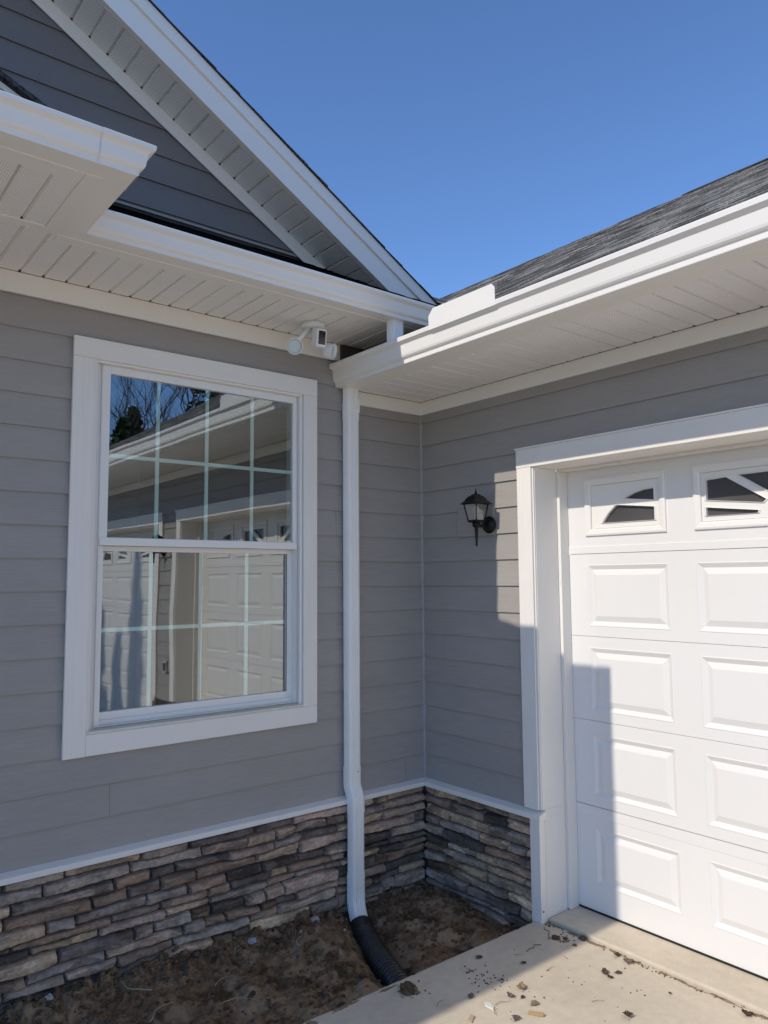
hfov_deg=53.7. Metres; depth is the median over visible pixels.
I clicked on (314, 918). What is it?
stone fragment
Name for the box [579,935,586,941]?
earth clod
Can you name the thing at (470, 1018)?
wood chip
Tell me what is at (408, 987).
earth clod
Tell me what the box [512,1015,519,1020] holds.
dry leaf
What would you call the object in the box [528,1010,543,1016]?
wood chip
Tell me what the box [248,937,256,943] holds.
stone fragment
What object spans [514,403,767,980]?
garage door
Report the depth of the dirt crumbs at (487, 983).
3.08 m
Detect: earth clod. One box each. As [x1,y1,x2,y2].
[400,981,417,994]
[551,934,559,939]
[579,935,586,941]
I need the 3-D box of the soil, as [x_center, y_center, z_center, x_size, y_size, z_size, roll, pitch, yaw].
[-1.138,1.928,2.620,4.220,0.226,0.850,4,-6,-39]
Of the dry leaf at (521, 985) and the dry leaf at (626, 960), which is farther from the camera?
the dry leaf at (626, 960)
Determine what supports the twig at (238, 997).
on the soil
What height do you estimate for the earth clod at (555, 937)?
0.017 m
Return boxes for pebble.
[45,993,53,999]
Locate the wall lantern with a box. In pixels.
[460,488,495,546]
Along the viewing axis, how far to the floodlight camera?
3.70 m
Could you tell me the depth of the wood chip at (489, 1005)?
2.87 m
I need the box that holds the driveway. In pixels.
[303,921,767,1023]
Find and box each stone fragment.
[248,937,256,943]
[311,916,319,921]
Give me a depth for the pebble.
2.92 m
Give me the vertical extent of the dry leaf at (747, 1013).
0.016 m
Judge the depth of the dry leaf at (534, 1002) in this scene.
2.89 m
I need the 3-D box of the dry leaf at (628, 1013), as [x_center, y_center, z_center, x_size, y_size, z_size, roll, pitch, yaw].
[0.900,1.857,2.805,0.042,0.017,0.038,4,-7,-43]
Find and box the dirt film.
[306,922,767,1023]
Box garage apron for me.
[549,906,767,1016]
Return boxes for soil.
[0,877,519,1023]
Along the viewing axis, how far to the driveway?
2.96 m
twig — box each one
[119,976,151,989]
[219,997,259,1004]
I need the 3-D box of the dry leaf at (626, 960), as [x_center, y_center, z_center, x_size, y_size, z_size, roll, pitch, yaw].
[1.034,1.891,3.196,0.037,0.015,0.040,2,-6,-24]
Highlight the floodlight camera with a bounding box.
[286,320,336,359]
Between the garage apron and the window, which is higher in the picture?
the window
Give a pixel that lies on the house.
(284, 638)
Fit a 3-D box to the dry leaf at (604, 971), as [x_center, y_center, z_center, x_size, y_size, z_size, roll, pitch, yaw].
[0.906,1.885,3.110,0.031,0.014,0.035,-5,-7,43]
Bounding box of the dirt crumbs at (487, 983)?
[398,922,765,1018]
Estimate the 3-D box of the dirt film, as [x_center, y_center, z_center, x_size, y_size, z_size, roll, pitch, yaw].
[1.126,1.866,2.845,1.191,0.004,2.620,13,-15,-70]
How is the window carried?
in the house
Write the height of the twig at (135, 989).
0.006 m
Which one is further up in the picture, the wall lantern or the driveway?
the wall lantern
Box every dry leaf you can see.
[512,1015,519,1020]
[517,982,526,988]
[530,1000,538,1005]
[601,968,608,973]
[622,1010,632,1016]
[623,958,635,963]
[742,1009,755,1016]
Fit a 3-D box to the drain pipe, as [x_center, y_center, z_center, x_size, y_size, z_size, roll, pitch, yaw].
[0.032,2.049,3.381,0.150,0.162,0.917,2,-5,-23]
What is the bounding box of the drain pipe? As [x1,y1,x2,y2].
[349,915,408,985]
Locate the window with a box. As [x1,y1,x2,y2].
[61,335,316,759]
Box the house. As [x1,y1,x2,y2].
[0,0,767,1015]
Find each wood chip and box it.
[468,1014,473,1022]
[485,1001,493,1009]
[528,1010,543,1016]

